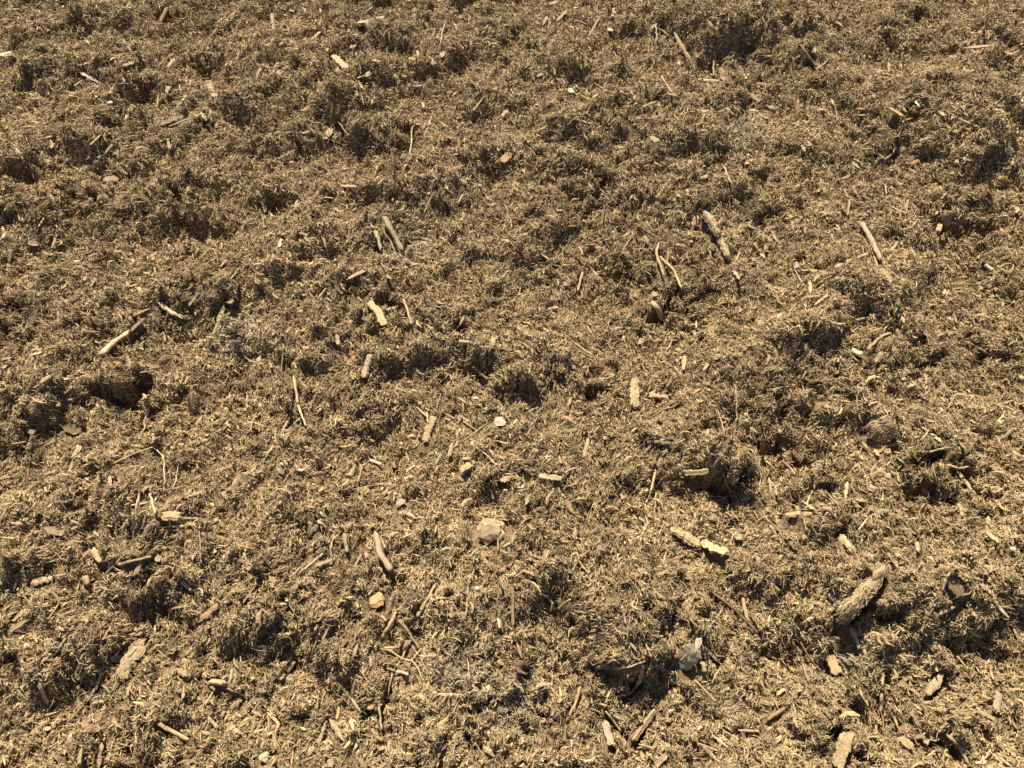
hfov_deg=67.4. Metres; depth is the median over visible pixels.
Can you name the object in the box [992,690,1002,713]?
wood chip
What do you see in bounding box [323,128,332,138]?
bark flake
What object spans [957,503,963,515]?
wood splinter
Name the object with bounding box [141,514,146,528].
straw piece
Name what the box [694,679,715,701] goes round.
twig
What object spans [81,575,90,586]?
pebble
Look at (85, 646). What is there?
plant stem
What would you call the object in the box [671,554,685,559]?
wood splinter
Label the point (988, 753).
straw piece
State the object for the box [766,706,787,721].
twig
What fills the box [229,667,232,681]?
straw piece
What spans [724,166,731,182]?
wood splinter
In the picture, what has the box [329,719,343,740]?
wood splinter
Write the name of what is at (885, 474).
bark flake
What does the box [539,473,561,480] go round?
wood chip
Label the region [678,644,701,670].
bark flake
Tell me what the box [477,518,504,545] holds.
rock
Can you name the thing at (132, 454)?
twig
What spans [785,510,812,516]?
bark flake
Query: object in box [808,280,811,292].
straw piece
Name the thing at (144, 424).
plant stem
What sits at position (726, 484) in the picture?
plant stem
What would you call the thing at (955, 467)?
twig
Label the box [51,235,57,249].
twig
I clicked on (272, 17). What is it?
twig
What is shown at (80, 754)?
twig
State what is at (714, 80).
straw piece
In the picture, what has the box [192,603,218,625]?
wood chip
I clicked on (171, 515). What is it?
wood chip
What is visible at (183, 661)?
bark flake
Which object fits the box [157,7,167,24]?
twig
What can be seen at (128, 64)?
straw piece
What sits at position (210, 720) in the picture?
wood chip
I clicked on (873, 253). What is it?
wood splinter
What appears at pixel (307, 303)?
pebble
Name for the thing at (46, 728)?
bark flake
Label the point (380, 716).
twig
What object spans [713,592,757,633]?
twig
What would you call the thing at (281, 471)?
bark flake
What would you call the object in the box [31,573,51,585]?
bark flake
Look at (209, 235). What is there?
bark flake
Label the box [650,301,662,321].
twig
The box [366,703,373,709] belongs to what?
bark flake
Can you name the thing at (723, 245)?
twig
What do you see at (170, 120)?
bark flake
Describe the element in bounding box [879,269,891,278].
bark flake
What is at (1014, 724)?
bark flake
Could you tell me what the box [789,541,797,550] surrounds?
bark flake
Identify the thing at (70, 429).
bark flake
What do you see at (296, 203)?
wood splinter
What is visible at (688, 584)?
wiry fibres
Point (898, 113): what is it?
wood chip
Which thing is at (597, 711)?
plant stem
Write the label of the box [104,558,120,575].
straw piece
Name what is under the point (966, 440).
wood splinter
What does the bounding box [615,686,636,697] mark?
twig
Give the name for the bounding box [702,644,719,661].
wood splinter
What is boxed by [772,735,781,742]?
wood splinter
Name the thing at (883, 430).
pebble
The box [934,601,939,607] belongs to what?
pebble
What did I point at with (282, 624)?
bark flake
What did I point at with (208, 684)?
wood splinter
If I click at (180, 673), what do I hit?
wood splinter
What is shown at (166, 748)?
wood splinter
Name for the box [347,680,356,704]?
wood chip
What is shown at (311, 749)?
bark flake
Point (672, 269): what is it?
twig
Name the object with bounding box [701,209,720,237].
twig
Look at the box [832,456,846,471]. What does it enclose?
pebble
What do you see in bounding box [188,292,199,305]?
straw piece
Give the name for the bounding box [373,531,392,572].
twig
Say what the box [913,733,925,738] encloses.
wood chip
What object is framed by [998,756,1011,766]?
straw piece
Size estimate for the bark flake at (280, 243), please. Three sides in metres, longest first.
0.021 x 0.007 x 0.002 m
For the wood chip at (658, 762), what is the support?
on the ground
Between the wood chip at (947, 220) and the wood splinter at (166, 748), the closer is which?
the wood splinter at (166, 748)
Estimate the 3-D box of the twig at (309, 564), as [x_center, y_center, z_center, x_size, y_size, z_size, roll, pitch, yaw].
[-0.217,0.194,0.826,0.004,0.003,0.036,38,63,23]
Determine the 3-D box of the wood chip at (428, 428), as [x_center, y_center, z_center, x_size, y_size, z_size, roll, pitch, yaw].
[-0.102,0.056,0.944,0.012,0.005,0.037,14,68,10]
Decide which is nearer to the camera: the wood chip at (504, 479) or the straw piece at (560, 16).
the wood chip at (504, 479)
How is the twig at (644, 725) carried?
on the ground
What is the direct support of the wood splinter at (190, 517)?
on the ground
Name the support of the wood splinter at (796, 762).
on the ground
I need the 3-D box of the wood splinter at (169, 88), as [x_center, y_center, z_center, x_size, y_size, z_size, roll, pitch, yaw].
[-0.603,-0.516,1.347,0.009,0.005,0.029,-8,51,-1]
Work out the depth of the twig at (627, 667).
0.76 m
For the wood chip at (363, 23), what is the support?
on the ground
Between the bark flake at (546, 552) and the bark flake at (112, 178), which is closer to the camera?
the bark flake at (546, 552)
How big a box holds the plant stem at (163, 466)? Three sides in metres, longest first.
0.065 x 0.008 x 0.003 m
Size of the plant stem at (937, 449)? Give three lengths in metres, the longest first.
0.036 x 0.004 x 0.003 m
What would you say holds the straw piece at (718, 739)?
on the ground
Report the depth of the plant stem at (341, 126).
1.28 m
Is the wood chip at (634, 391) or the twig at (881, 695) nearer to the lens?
the twig at (881, 695)
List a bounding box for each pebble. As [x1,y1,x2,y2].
[66,733,73,740]
[303,300,312,310]
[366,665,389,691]
[471,586,480,592]
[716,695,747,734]
[828,592,834,601]
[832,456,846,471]
[864,415,899,444]
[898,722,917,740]
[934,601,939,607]
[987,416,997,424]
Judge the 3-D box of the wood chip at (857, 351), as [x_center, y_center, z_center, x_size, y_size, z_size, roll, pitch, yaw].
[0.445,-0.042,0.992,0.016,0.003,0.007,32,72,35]
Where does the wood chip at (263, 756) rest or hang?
on the ground
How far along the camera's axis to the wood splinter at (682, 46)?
1.43 m
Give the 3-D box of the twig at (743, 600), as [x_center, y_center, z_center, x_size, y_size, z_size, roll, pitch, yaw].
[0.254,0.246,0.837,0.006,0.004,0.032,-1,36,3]
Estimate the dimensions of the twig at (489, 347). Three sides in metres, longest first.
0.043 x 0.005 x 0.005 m
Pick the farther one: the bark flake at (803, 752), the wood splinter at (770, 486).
the wood splinter at (770, 486)
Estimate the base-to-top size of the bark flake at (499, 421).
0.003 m
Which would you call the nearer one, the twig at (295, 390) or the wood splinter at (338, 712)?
the wood splinter at (338, 712)
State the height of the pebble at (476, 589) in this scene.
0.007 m
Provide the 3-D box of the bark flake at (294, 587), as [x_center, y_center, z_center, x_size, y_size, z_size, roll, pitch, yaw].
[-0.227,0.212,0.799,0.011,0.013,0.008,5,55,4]
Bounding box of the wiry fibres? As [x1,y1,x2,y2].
[0,0,1023,767]
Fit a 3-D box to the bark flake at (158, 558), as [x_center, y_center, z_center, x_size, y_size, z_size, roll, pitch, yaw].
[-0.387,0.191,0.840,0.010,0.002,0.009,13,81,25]
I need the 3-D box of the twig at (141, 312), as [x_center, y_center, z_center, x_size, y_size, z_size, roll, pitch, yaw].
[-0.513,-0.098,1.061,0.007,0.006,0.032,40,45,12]
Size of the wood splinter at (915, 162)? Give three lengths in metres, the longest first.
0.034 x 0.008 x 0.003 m
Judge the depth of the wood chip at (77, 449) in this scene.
0.92 m
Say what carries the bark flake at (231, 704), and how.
on the ground
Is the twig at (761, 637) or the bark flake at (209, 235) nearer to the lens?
the twig at (761, 637)
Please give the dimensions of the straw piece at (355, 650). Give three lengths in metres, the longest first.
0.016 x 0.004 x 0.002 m
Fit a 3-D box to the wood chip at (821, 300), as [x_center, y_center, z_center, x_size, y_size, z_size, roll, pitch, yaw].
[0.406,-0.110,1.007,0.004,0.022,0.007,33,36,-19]
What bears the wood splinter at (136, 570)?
on the ground
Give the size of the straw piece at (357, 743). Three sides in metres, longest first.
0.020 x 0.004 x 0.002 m
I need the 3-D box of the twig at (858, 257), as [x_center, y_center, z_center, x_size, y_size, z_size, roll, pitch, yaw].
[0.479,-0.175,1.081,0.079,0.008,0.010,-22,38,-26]
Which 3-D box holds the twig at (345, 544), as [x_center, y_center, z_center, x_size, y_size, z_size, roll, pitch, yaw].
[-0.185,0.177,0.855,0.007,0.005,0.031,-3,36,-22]
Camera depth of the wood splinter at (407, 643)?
0.79 m
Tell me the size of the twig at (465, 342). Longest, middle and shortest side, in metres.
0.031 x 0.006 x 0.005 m
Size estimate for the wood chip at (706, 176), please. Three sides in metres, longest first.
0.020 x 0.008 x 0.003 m
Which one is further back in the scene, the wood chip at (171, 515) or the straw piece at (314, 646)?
the wood chip at (171, 515)
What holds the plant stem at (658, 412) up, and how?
on the ground
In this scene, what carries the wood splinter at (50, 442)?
on the ground
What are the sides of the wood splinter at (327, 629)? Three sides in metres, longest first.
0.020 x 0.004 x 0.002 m
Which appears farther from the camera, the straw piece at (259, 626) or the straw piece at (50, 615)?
the straw piece at (50, 615)
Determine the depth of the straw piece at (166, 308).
1.07 m
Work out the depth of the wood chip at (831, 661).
0.81 m
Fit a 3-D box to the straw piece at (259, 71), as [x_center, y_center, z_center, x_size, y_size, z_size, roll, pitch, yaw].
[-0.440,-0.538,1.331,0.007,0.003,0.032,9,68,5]
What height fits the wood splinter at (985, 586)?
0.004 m
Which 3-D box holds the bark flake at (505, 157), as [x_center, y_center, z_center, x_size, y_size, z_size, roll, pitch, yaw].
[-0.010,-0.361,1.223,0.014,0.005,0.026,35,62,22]
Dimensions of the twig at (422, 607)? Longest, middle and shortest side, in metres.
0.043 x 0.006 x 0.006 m
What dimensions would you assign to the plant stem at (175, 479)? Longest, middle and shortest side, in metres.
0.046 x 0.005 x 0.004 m
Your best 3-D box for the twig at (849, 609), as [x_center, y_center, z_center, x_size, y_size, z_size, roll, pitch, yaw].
[0.365,0.217,0.801,0.028,0.031,0.088,37,85,15]
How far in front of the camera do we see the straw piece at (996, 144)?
1.23 m
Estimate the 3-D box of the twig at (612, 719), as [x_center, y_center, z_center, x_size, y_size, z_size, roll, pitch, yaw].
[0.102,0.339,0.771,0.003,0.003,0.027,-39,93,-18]
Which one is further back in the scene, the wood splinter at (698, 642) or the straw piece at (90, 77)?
the straw piece at (90, 77)
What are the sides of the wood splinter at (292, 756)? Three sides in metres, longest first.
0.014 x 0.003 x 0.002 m
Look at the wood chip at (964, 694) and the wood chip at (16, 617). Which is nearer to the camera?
the wood chip at (964, 694)
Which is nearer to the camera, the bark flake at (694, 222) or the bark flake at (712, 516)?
the bark flake at (712, 516)
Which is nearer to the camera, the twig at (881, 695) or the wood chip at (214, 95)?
the twig at (881, 695)
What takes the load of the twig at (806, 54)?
on the ground
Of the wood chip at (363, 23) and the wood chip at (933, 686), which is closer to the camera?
the wood chip at (933, 686)
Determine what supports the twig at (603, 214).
on the ground
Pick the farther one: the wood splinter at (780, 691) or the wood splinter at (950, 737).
the wood splinter at (780, 691)
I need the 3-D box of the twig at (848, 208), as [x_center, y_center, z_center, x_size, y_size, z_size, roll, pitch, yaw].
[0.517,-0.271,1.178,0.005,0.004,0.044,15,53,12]
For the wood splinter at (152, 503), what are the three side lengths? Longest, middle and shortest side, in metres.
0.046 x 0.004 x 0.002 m
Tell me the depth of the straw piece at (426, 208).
1.15 m
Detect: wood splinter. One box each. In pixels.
[8,619,28,632]
[15,710,20,723]
[38,440,55,447]
[39,652,51,665]
[67,459,74,471]
[87,673,101,701]
[97,733,105,766]
[110,47,123,50]
[133,562,142,575]
[148,492,155,513]
[158,741,173,758]
[165,86,171,93]
[166,138,171,150]
[170,666,188,676]
[181,517,198,518]
[181,685,184,699]
[195,736,210,757]
[200,112,206,120]
[200,677,214,690]
[217,303,224,320]
[267,712,278,723]
[282,415,290,429]
[290,750,293,762]
[293,198,298,210]
[323,622,330,638]
[327,758,333,767]
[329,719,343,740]
[336,705,339,719]
[340,184,356,187]
[380,536,385,547]
[402,639,411,649]
[482,745,493,756]
[522,568,538,576]
[574,342,593,355]
[578,561,588,572]
[583,438,589,456]
[631,483,640,494]
[643,101,656,106]
[653,440,670,443]
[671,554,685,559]
[673,31,690,59]
[695,637,701,652]
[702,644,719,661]
[702,744,714,758]
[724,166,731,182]
[729,264,739,279]
[758,439,764,454]
[768,476,771,495]
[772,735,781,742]
[776,687,786,695]
[792,759,802,767]
[871,248,877,264]
[909,710,919,728]
[910,159,919,165]
[915,540,920,551]
[946,734,970,765]
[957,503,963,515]
[964,431,971,443]
[965,45,992,48]
[981,581,988,590]
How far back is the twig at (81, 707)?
0.79 m
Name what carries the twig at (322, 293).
on the ground
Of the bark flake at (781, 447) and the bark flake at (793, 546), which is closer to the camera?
the bark flake at (793, 546)
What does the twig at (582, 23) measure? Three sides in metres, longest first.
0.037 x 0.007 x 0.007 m
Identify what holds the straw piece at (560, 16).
on the ground
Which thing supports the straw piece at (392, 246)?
on the ground
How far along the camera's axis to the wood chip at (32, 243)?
1.13 m
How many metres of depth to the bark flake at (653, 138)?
1.24 m
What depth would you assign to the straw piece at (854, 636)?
0.80 m
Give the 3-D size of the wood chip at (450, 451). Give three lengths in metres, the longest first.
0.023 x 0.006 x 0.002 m
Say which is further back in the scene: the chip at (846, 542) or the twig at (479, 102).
the twig at (479, 102)
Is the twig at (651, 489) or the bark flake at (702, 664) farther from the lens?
the twig at (651, 489)
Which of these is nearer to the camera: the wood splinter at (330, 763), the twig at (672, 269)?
the wood splinter at (330, 763)
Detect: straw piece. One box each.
[7,248,13,262]
[40,375,50,382]
[47,602,58,619]
[79,72,100,83]
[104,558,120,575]
[121,61,134,66]
[129,317,146,331]
[132,524,134,539]
[135,493,139,508]
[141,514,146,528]
[157,301,181,317]
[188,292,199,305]
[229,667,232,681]
[235,626,237,645]
[255,67,261,78]
[255,618,267,633]
[310,633,318,657]
[317,722,325,745]
[346,270,365,279]
[352,643,357,655]
[352,735,361,752]
[374,230,381,250]
[388,237,396,256]
[424,195,431,213]
[556,9,567,21]
[589,19,598,35]
[697,78,719,81]
[711,733,728,747]
[794,268,806,287]
[802,663,808,680]
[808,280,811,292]
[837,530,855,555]
[844,480,848,498]
[850,628,859,648]
[931,433,940,440]
[939,606,955,614]
[969,342,988,353]
[984,746,993,759]
[988,142,1000,146]
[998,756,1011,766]
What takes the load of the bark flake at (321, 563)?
on the ground
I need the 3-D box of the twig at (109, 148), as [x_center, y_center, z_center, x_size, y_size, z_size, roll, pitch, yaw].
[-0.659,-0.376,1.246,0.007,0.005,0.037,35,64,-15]
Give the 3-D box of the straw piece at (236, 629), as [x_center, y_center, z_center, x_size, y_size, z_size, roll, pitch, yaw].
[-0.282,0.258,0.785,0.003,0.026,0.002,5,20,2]
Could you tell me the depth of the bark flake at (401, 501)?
0.89 m
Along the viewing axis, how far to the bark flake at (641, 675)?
0.78 m
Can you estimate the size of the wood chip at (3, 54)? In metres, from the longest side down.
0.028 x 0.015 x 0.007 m
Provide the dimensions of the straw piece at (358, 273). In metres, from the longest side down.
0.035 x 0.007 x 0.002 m
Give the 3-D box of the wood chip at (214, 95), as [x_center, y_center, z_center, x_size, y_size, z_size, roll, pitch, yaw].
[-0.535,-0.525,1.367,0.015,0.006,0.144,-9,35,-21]
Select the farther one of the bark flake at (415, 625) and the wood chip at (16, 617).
the wood chip at (16, 617)
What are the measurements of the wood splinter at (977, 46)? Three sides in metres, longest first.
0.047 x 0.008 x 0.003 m
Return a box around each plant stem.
[75,637,94,660]
[140,406,149,434]
[154,448,165,484]
[168,466,178,494]
[169,114,199,126]
[199,523,201,562]
[227,688,249,700]
[321,234,329,257]
[330,121,348,135]
[352,484,380,490]
[380,648,421,679]
[387,650,405,698]
[409,126,412,154]
[588,708,602,714]
[644,402,679,418]
[696,742,717,750]
[708,249,716,262]
[715,410,724,449]
[721,469,731,499]
[734,384,737,421]
[922,447,950,452]
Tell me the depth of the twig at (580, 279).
1.14 m
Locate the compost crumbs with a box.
[0,0,1023,767]
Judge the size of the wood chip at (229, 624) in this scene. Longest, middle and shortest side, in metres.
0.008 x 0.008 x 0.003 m
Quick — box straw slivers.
[0,0,1023,767]
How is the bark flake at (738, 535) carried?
on the ground
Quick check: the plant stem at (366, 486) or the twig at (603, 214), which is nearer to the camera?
the plant stem at (366, 486)
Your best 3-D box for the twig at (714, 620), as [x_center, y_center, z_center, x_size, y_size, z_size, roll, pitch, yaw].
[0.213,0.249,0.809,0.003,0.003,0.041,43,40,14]
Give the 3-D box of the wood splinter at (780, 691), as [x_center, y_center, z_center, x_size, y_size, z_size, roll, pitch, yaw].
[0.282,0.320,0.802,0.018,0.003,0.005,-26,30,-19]
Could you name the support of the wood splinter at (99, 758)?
on the ground
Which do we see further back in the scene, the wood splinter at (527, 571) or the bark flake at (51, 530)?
the bark flake at (51, 530)
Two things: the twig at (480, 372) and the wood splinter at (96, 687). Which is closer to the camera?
the wood splinter at (96, 687)
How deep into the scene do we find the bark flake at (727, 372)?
0.98 m
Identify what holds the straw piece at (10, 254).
on the ground
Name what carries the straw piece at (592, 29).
on the ground
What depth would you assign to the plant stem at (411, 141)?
1.25 m
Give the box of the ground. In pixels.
[0,0,1023,767]
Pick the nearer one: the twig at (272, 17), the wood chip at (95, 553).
the wood chip at (95, 553)
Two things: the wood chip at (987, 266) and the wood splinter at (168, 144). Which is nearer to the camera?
the wood chip at (987, 266)
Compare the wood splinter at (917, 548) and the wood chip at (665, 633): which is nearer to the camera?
the wood chip at (665, 633)
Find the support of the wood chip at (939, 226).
on the ground
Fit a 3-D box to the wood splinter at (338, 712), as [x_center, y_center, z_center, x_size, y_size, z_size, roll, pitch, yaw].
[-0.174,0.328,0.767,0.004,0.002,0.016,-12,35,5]
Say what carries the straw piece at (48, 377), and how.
on the ground
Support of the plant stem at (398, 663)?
on the ground
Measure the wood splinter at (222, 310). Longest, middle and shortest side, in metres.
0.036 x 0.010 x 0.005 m
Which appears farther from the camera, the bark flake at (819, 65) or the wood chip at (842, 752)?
the bark flake at (819, 65)
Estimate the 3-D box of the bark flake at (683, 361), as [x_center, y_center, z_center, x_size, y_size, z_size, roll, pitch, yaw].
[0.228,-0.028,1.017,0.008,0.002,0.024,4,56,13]
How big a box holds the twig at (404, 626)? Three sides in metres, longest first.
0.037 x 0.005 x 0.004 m
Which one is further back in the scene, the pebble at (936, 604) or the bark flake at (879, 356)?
the bark flake at (879, 356)
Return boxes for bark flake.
[27,429,35,434]
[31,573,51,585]
[43,726,50,730]
[44,526,63,535]
[63,423,80,435]
[103,176,118,181]
[110,655,121,662]
[155,554,161,561]
[159,115,183,125]
[174,656,188,664]
[206,229,210,243]
[226,298,233,303]
[226,699,241,709]
[232,474,240,486]
[277,238,282,246]
[277,468,284,474]
[279,620,285,628]
[290,584,297,591]
[306,746,314,755]
[307,526,315,534]
[315,557,334,566]
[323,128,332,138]
[335,335,339,344]
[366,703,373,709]
[396,498,405,505]
[410,619,420,629]
[494,417,505,425]
[500,152,511,162]
[501,108,508,115]
[516,643,522,657]
[542,549,549,558]
[636,664,644,686]
[643,236,648,243]
[649,136,658,142]
[664,717,671,722]
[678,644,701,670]
[681,356,686,369]
[691,216,699,226]
[700,661,706,671]
[709,513,716,520]
[719,67,724,79]
[721,369,731,378]
[733,530,742,539]
[749,93,759,102]
[778,443,785,450]
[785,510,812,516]
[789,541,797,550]
[801,750,812,759]
[806,644,814,651]
[814,62,821,69]
[874,352,883,362]
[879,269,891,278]
[879,468,891,478]
[887,441,904,446]
[923,357,938,362]
[923,734,940,744]
[946,579,964,597]
[946,665,960,681]
[974,451,986,458]
[1011,720,1017,729]
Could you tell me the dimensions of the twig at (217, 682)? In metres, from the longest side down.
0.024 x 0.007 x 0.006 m
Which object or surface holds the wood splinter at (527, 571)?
on the ground
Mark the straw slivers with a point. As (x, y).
(1002, 112)
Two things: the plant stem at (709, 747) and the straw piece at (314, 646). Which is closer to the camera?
the plant stem at (709, 747)
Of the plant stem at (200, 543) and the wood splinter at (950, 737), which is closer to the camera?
the wood splinter at (950, 737)
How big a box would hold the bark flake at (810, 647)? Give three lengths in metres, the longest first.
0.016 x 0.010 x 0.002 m
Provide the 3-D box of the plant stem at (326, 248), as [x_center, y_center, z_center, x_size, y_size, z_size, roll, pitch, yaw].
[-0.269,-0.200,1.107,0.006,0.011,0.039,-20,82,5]
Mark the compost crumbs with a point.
(532, 514)
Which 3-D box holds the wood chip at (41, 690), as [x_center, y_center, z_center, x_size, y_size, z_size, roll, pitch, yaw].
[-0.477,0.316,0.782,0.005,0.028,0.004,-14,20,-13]
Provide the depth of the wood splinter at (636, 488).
0.92 m
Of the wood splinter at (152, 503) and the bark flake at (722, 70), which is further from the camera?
the bark flake at (722, 70)
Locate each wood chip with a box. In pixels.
[0,51,12,58]
[12,607,26,621]
[28,241,37,245]
[37,683,48,704]
[71,444,81,458]
[90,547,102,562]
[113,636,149,681]
[161,511,180,521]
[181,581,192,592]
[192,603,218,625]
[204,80,217,98]
[207,716,218,727]
[226,620,232,628]
[258,751,269,762]
[286,660,294,671]
[331,55,348,68]
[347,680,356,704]
[357,16,385,25]
[362,354,372,377]
[365,71,371,78]
[366,300,387,325]
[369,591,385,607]
[370,459,381,464]
[422,416,437,442]
[447,443,453,456]
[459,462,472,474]
[498,474,509,482]
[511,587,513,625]
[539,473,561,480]
[568,88,574,93]
[602,720,614,746]
[628,376,640,409]
[643,277,647,285]
[649,391,667,399]
[654,753,667,767]
[659,631,668,635]
[670,524,701,547]
[683,468,708,475]
[700,174,708,179]
[701,539,728,556]
[814,294,828,306]
[825,653,841,676]
[832,732,853,767]
[851,348,862,354]
[884,448,890,455]
[888,107,902,116]
[897,736,913,749]
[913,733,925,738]
[923,672,943,695]
[936,222,942,232]
[944,212,951,225]
[959,692,968,698]
[984,264,993,271]
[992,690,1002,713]
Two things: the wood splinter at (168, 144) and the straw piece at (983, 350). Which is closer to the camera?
the straw piece at (983, 350)
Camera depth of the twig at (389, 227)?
1.11 m
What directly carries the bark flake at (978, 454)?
on the ground
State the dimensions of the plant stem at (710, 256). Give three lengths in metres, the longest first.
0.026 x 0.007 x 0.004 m
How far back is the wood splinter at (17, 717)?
0.78 m
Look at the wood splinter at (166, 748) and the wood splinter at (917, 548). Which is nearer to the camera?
the wood splinter at (166, 748)
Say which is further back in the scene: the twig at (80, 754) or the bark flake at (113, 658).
the bark flake at (113, 658)
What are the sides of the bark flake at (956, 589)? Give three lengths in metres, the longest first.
0.024 x 0.018 x 0.004 m
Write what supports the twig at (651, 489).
on the ground
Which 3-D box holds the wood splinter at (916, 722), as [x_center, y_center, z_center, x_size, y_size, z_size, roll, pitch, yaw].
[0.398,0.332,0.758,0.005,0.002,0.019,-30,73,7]
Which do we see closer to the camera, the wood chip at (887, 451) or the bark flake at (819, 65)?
the wood chip at (887, 451)
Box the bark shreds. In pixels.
[0,0,1023,767]
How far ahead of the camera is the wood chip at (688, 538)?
0.88 m
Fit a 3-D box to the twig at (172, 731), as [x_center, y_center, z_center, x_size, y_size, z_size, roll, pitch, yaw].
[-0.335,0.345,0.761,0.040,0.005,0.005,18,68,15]
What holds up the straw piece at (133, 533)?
on the ground
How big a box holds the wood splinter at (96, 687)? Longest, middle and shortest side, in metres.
0.032 x 0.005 x 0.003 m
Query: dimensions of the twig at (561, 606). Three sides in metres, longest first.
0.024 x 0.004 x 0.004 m
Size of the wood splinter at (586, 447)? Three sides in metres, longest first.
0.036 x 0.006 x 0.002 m
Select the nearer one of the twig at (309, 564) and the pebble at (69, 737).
the pebble at (69, 737)
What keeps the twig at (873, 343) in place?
on the ground
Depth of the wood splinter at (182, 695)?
0.76 m
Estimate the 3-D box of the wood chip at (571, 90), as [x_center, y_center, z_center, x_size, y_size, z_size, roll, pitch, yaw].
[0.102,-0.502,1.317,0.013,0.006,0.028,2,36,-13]
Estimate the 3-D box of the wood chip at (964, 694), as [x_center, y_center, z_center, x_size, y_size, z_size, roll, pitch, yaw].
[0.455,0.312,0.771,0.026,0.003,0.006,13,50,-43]
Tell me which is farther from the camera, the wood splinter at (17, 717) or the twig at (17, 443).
the twig at (17, 443)
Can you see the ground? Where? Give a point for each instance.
(712, 482)
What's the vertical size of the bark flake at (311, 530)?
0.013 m
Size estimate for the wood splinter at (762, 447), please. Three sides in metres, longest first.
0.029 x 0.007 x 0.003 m
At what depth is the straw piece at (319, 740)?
0.75 m
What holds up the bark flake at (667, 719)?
on the ground
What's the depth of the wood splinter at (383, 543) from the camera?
0.83 m
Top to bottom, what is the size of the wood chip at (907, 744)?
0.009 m
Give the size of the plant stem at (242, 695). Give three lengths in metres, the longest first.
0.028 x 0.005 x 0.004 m
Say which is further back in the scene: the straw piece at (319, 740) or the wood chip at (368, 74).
the wood chip at (368, 74)
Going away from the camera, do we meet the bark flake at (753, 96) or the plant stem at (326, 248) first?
the plant stem at (326, 248)
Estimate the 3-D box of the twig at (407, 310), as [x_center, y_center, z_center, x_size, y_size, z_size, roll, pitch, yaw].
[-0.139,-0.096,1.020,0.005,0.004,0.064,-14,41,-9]
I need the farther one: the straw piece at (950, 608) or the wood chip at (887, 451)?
the wood chip at (887, 451)
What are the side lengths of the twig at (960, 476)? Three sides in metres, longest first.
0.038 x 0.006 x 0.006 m
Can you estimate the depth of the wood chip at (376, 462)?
0.93 m
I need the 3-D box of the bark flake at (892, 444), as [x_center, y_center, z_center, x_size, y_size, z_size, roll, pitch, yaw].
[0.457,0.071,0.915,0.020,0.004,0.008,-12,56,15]
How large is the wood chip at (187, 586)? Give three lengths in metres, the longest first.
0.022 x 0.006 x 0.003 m
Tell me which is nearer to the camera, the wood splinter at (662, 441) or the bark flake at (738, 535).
the bark flake at (738, 535)
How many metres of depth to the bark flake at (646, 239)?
1.16 m
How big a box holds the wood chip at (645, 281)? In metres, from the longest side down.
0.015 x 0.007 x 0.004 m
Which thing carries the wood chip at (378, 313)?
on the ground
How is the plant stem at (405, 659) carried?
on the ground
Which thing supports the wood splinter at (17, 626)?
on the ground
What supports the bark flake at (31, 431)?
on the ground
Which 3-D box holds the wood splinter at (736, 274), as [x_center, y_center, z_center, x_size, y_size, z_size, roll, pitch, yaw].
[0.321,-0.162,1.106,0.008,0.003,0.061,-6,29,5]
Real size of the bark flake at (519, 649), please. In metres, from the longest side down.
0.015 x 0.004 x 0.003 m
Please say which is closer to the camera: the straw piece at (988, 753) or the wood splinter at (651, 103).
the straw piece at (988, 753)
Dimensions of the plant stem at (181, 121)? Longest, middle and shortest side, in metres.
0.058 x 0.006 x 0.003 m
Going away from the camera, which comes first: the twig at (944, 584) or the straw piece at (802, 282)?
the twig at (944, 584)
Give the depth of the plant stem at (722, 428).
0.94 m
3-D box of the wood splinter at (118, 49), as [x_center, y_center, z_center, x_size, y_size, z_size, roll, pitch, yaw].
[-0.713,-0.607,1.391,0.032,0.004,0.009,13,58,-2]
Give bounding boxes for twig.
[11,441,26,444]
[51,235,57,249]
[68,705,83,722]
[77,747,83,767]
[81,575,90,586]
[97,329,130,356]
[98,145,112,159]
[112,447,153,463]
[117,555,151,565]
[132,308,150,317]
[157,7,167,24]
[157,722,189,740]
[204,690,213,705]
[206,679,228,686]
[243,586,255,602]
[270,13,274,30]
[292,375,299,403]
[297,404,306,426]
[297,553,323,575]
[312,288,326,305]
[342,533,348,552]
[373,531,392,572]
[378,706,382,729]
[382,614,395,639]
[383,216,404,253]
[395,670,408,675]
[399,619,419,649]
[402,299,412,324]
[416,582,438,617]
[458,339,477,344]
[465,586,468,615]
[471,365,487,379]
[473,96,484,111]
[479,346,511,351]
[558,598,571,609]
[572,686,580,711]
[575,20,587,25]
[577,272,583,291]
[601,204,604,226]
[605,711,620,731]
[613,660,645,669]
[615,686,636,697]
[631,709,655,741]
[645,472,655,503]
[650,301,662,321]
[655,243,664,275]
[659,256,681,288]
[661,75,671,92]
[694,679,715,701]
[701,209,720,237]
[706,610,721,630]
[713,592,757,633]
[715,236,729,259]
[738,729,759,732]
[741,597,749,621]
[758,631,763,655]
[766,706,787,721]
[799,44,816,66]
[800,642,820,670]
[834,252,868,268]
[835,559,888,625]
[846,199,850,215]
[860,222,881,260]
[866,332,891,350]
[879,670,884,712]
[942,578,945,591]
[946,464,970,469]
[956,471,977,496]
[997,429,1011,440]
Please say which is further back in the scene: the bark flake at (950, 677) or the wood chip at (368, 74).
the wood chip at (368, 74)

